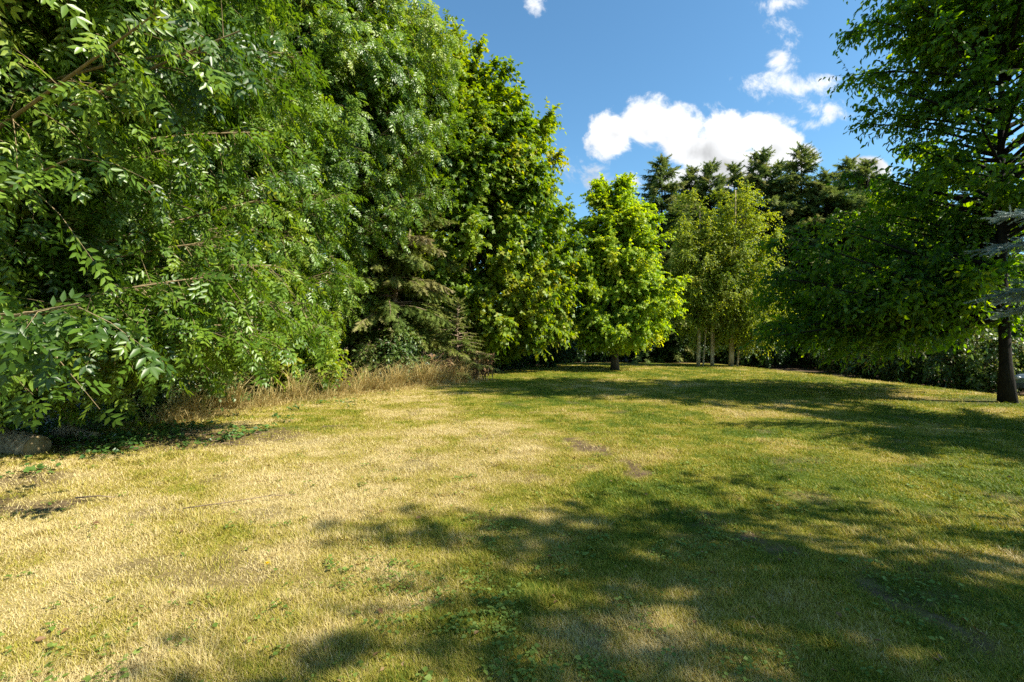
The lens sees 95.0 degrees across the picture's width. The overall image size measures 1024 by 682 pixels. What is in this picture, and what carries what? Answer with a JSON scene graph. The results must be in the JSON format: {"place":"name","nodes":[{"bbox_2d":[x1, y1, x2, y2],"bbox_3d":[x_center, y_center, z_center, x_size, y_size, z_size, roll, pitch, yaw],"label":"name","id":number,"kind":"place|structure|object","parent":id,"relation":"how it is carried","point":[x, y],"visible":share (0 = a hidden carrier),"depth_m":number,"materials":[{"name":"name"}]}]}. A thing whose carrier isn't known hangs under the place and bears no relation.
{"place":"outdoors","nodes":[
{"label":"outdoors","id":0,"kind":"place"},
{"bbox_2d":[124,355,500,426],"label":"dry grass","id":1,"kind":"structure","parent":0,"point":[188,410],"depth_m":12.71,"materials":[{"name":"plant"}]},
{"bbox_2d":[0,349,1023,681],"bbox_3d":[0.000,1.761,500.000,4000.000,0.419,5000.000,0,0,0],"label":"lawn ground","id":2,"kind":"structure","parent":0,"point":[994,643],"depth_m":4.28,"materials":[{"name":"plant"}]},
{"bbox_2d":[0,426,51,454],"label":"rock","id":3,"kind":"object","parent":2,"relation":"on","point":[16,442],"visible":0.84,"depth_m":6.59,"materials":[{"name":"grey stone"}]},
{"bbox_2d":[51,424,100,440],"bbox_3d":[-7.119,1.505,7.680,0.798,0.273,0.251,0,0,10],"label":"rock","id":4,"kind":"object","parent":2,"relation":"on","point":[64,430],"visible":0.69,"depth_m":7.61,"materials":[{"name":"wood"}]},
{"bbox_2d":[75,495,114,498],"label":"dead twig","id":5,"kind":"object","parent":2,"relation":"on","point":[92,496],"visible":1,"depth_m":4.64,"materials":[{"name":"brown wood"}]},
{"bbox_2d":[81,361,249,416],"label":"tall grass","id":6,"kind":"structure","parent":2,"relation":"on","point":[158,398],"depth_m":10.32,"materials":[{"name":"green plant"}]},
{"bbox_2d":[0,0,341,440],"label":"ash tree","id":7,"kind":"object","parent":2,"relation":"on","point":[79,311],"visible":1,"depth_m":5.94,"materials":[{"name":"green plant"}]},
{"bbox_2d":[52,422,323,457],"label":"twig litter","id":8,"kind":"object","parent":2,"relation":"on","point":[182,437],"visible":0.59,"depth_m":7.35,"materials":[{"name":"plant"}]},
{"bbox_2d":[0,388,398,477],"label":"ground ivy","id":9,"kind":"object","parent":2,"relation":"on","point":[112,437],"visible":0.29,"depth_m":7.71,"materials":[{"name":"green plant"}]},
{"bbox_2d":[69,0,372,405],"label":"ash tree","id":10,"kind":"object","parent":2,"relation":"on","point":[294,248],"visible":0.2,"depth_m":12.81,"materials":[{"name":"green plant"}]},
{"bbox_2d":[183,494,295,508],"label":"dead twig","id":11,"kind":"object","parent":2,"relation":"on","point":[232,501],"visible":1,"depth_m":4.52,"materials":[{"name":"brown wood"}]},
{"bbox_2d":[244,6,312,125],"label":"ivy clad tree","id":12,"kind":"object","parent":2,"relation":"on","point":[298,36],"depth_m":15.38,"materials":[{"name":"green plant"}]},
{"bbox_2d":[235,323,352,395],"bbox_3d":[-6.744,0.634,14.540,3.900,3.049,3.611,0,0,0],"label":"elder bush","id":13,"kind":"object","parent":2,"relation":"on","point":[330,364],"visible":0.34,"depth_m":13.78,"materials":[{"name":"green plant"}]},
{"bbox_2d":[312,300,373,360],"bbox_3d":[-8.881,-0.335,21.368,6.533,5.851,5.877,0,0,-30],"label":"shrub","id":14,"kind":"object","parent":2,"relation":"on","point":[350,354],"visible":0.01,"depth_m":21.40,"materials":[{"name":"green plant"}]},
{"bbox_2d":[246,0,472,357],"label":"ash tree","id":15,"kind":"object","parent":2,"relation":"on","point":[372,62],"visible":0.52,"depth_m":16.54,"materials":[{"name":"green plant"}]},
{"bbox_2d":[338,292,436,361],"bbox_3d":[-6.914,-0.428,24.656,6.533,6.159,5.877,0,0,41],"label":"shrub","id":16,"kind":"object","parent":2,"relation":"on","point":[346,346],"visible":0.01,"depth_m":23.35,"materials":[{"name":"green plant"}]},
{"bbox_2d":[351,324,437,383],"bbox_3d":[-4.523,0.734,18.389,3.519,2.849,3.257,0,0,0],"label":"hedge bush","id":17,"kind":"object","parent":2,"relation":"on","point":[402,348],"visible":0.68,"depth_m":17.76,"materials":[{"name":"green plant"}]},
{"bbox_2d":[329,149,475,385],"bbox_3d":[-5.019,-3.317,20.189,7.147,11.843,6.982,0,0,-38],"label":"spruce tree","id":18,"kind":"object","parent":2,"relation":"on","point":[398,311],"visible":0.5,"depth_m":19.41,"materials":[{"name":"green plant"}]},
{"bbox_2d":[420,351,456,377],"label":"dead weeds","id":19,"kind":"object","parent":2,"relation":"on","point":[449,361],"visible":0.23,"depth_m":18.37,"materials":[{"name":"brown plant"}]},
{"bbox_2d":[426,295,499,382],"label":"spruce sapling","id":20,"kind":"object","parent":2,"relation":"on","point":[467,348],"visible":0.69,"depth_m":19.10,"materials":[{"name":"green plant"}]},
{"bbox_2d":[355,9,592,366],"bbox_3d":[-2.192,-7.270,25.036,12.775,17.945,11.580,0,0,0],"label":"maple tree","id":21,"kind":"object","parent":2,"relation":"on","point":[507,225],"visible":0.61,"depth_m":21.79,"materials":[{"name":"green plant"}]},
{"bbox_2d":[462,351,494,378],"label":"dead weeds","id":22,"kind":"object","parent":2,"relation":"on","point":[484,371],"visible":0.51,"depth_m":19.45,"materials":[{"name":"brown plant"}]},
{"bbox_2d":[478,352,531,369],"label":"shrub","id":23,"kind":"object","parent":2,"relation":"on","point":[517,364],"visible":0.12,"depth_m":26.66,"materials":[{"name":"green plant"}]},
{"bbox_2d":[0,393,1023,681],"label":"lawn weeds","id":24,"kind":"object","parent":2,"relation":"on","point":[532,649],"visible":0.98,"depth_m":2.79,"materials":[{"name":"green plant"}]},
{"bbox_2d":[34,378,1023,681],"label":"leaf litter","id":25,"kind":"object","parent":2,"relation":"on","point":[38,638],"visible":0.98,"depth_m":2.82,"materials":[{"name":"brown plant"}]},
{"bbox_2d":[510,342,574,366],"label":"shrub","id":26,"kind":"object","parent":2,"relation":"on","point":[550,361],"visible":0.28,"depth_m":28.83,"materials":[{"name":"green plant"}]},
{"bbox_2d":[537,204,584,305],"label":"background tree","id":27,"kind":"object","parent":2,"relation":"on","point":[564,240],"visible":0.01,"depth_m":40.86,"materials":[{"name":"green plant"}]},
{"bbox_2d":[557,337,580,362],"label":"shrub","id":28,"kind":"object","parent":2,"relation":"on","point":[569,358],"depth_m":34.11,"materials":[{"name":"green plant"}]},
{"bbox_2d":[558,318,592,362],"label":"shrub","id":29,"kind":"object","parent":2,"relation":"on","point":[573,348],"visible":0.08,"depth_m":34.69,"materials":[{"name":"green plant"}]},
{"bbox_2d":[560,305,611,362],"bbox_3d":[5.600,-0.418,36.636,6.030,6.159,5.425,0,0,12],"label":"shrub","id":30,"kind":"object","parent":2,"relation":"on","point":[583,355],"visible":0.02,"depth_m":35.52,"materials":[{"name":"green plant"}]},
{"bbox_2d":[578,349,633,361],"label":"shrub","id":31,"kind":"object","parent":2,"relation":"on","point":[598,356],"visible":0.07,"depth_m":36.18,"materials":[{"name":"green plant"}]},
{"bbox_2d":[546,172,692,369],"bbox_3d":[5.590,-3.864,26.272,7.661,11.075,7.767,0,0,0],"label":"sweetgum tree","id":32,"kind":"object","parent":2,"relation":"on","point":[628,301],"visible":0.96,"depth_m":24.56,"materials":[{"name":"green plant"}]},
{"bbox_2d":[610,333,673,361],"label":"shrub","id":33,"kind":"object","parent":2,"relation":"on","point":[654,345],"visible":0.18,"depth_m":35.37,"materials":[{"name":"green plant"}]},
{"bbox_2d":[610,152,719,363],"bbox_3d":[11.700,-6.268,37.105,10.106,16.810,9.576,0,0,21],"label":"conifer tree","id":34,"kind":"object","parent":2,"relation":"on","point":[660,166],"visible":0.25,"depth_m":35.87,"materials":[{"name":"green plant"}]},
{"bbox_2d":[652,331,723,362],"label":"shrub","id":35,"kind":"object","parent":2,"relation":"on","point":[679,348],"visible":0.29,"depth_m":35.02,"materials":[{"name":"green plant"}]},
{"bbox_2d":[661,188,730,365],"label":"birch tree","id":36,"kind":"object","parent":2,"relation":"on","point":[698,288],"visible":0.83,"depth_m":29.49,"materials":[{"name":"green plant"}]},
{"bbox_2d":[663,164,729,360],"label":"conifer tree","id":37,"kind":"object","parent":2,"relation":"on","point":[692,171],"visible":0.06,"depth_m":39.62,"materials":[{"name":"green plant"}]},
{"bbox_2d":[683,214,746,365],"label":"birch tree","id":38,"kind":"object","parent":2,"relation":"on","point":[720,290],"visible":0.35,"depth_m":29.64,"materials":[{"name":"green plant"}]},
{"bbox_2d":[663,157,782,361],"bbox_3d":[16.463,-6.423,38.756,11.186,17.269,11.315,0,0,0],"label":"conifer tree","id":39,"kind":"object","parent":2,"relation":"on","point":[718,183],"visible":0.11,"depth_m":38.32,"materials":[{"name":"green plant"}]},
{"bbox_2d":[713,160,782,358],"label":"conifer tree","id":40,"kind":"object","parent":2,"relation":"on","point":[734,169],"visible":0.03,"depth_m":40.48,"materials":[{"name":"green plant"}]},
{"bbox_2d":[697,177,801,365],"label":"birch tree","id":41,"kind":"object","parent":2,"relation":"on","point":[744,319],"visible":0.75,"depth_m":28.99,"materials":[{"name":"green plant"}]},
{"bbox_2d":[714,338,790,367],"bbox_3d":[17.146,0.488,33.962,4.973,4.004,5.528,0,0,27],"label":"shrub","id":42,"kind":"object","parent":2,"relation":"on","point":[724,359],"visible":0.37,"depth_m":32.65,"materials":[{"name":"green plant"}]},
{"bbox_2d":[718,144,828,362],"bbox_3d":[20.758,-6.937,38.737,11.746,18.291,11.880,0,0,-35],"label":"conifer tree","id":43,"kind":"object","parent":2,"relation":"on","point":[765,171],"visible":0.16,"depth_m":37.92,"materials":[{"name":"green plant"}]},
{"bbox_2d":[758,157,804,359],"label":"conifer tree","id":44,"kind":"object","parent":2,"relation":"on","point":[780,175],"visible":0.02,"depth_m":41.53,"materials":[{"name":"green plant"}]},
{"bbox_2d":[750,141,846,353],"bbox_3d":[23.319,-7.024,37.956,9.925,17.999,9.677,0,0,-7],"label":"conifer tree","id":45,"kind":"object","parent":2,"relation":"on","point":[804,156],"visible":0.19,"depth_m":37.23,"materials":[{"name":"green plant"}]},
{"bbox_2d":[771,335,836,369],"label":"shrub","id":46,"kind":"object","parent":2,"relation":"on","point":[810,360],"visible":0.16,"depth_m":32.34,"materials":[{"name":"green plant"}]},
{"bbox_2d":[767,166,885,364],"bbox_3d":[24.098,-5.514,36.267,11.746,15.480,11.881,0,0,-30],"label":"conifer tree","id":47,"kind":"object","parent":2,"relation":"on","point":[833,195],"visible":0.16,"depth_m":35.32,"materials":[{"name":"green plant"}]},
{"bbox_2d":[816,345,878,374],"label":"bramble bush","id":48,"kind":"object","parent":2,"relation":"on","point":[834,368],"visible":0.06,"depth_m":27.89,"materials":[{"name":"green plant"}]},
{"bbox_2d":[830,154,888,242],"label":"conifer tree","id":49,"kind":"object","parent":2,"relation":"on","point":[849,162],"visible":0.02,"depth_m":37.66,"materials":[{"name":"green plant"}]},
{"bbox_2d":[831,336,892,379],"bbox_3d":[18.730,0.847,23.670,4.313,3.753,4.241,0,0,-23],"label":"bramble bush","id":50,"kind":"object","parent":2,"relation":"on","point":[859,367],"visible":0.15,"depth_m":23.72,"materials":[{"name":"green plant"}]},
{"bbox_2d":[828,155,923,273],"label":"conifer tree","id":51,"kind":"object","parent":2,"relation":"on","point":[863,170],"visible":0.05,"depth_m":35.65,"materials":[{"name":"green plant"}]},
{"bbox_2d":[729,0,1023,403],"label":"cherry tree","id":52,"kind":"object","parent":2,"relation":"on","point":[904,288],"visible":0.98,"depth_m":12.69,"materials":[{"name":"green plant"}]},
{"bbox_2d":[869,169,927,242],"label":"conifer tree","id":53,"kind":"object","parent":2,"relation":"on","point":[895,193],"depth_m":39.23,"materials":[{"name":"green plant"}]},
{"bbox_2d":[865,340,964,385],"bbox_3d":[17.922,0.823,20.709,3.856,3.609,3.921,0,0,-30],"label":"bramble bush","id":54,"kind":"object","parent":2,"relation":"on","point":[889,368],"visible":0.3,"depth_m":20.30,"materials":[{"name":"green plant"}]},
{"bbox_2d":[919,326,1023,393],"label":"bramble bush","id":55,"kind":"object","parent":2,"relation":"on","point":[973,375],"visible":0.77,"depth_m":17.57,"materials":[{"name":"green plant"}]},
{"bbox_2d":[949,173,1023,318],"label":"conifer tree","id":56,"kind":"object","parent":2,"relation":"on","point":[969,195],"visible":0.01,"depth_m":44.18,"materials":[{"name":"green plant"}]},
{"bbox_2d":[963,204,1023,320],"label":"blue cedar","id":57,"kind":"object","parent":2,"relation":"on","point":[1018,297],"visible":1,"depth_m":9.66,"materials":[{"name":"grey plant"}]},
{"bbox_2d":[964,319,1023,388],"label":"bramble bush","id":58,"kind":"object","parent":2,"relation":"on","point":[1014,334],"visible":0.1,"depth_m":18.51,"materials":[{"name":"green plant"}]},
{"bbox_2d":[1015,373,1023,390],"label":"parked car","id":59,"kind":"object","parent":2,"relation":"on","point":[1019,378],"visible":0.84,"depth_m":16.36,"materials":[{"name":"paint"}]},
{"bbox_2d":[291,0,1023,307],"label":"sky","id":60,"kind":"structure","parent":0,"point":[697,82],"materials":[{"name":"blue"}]}
]}

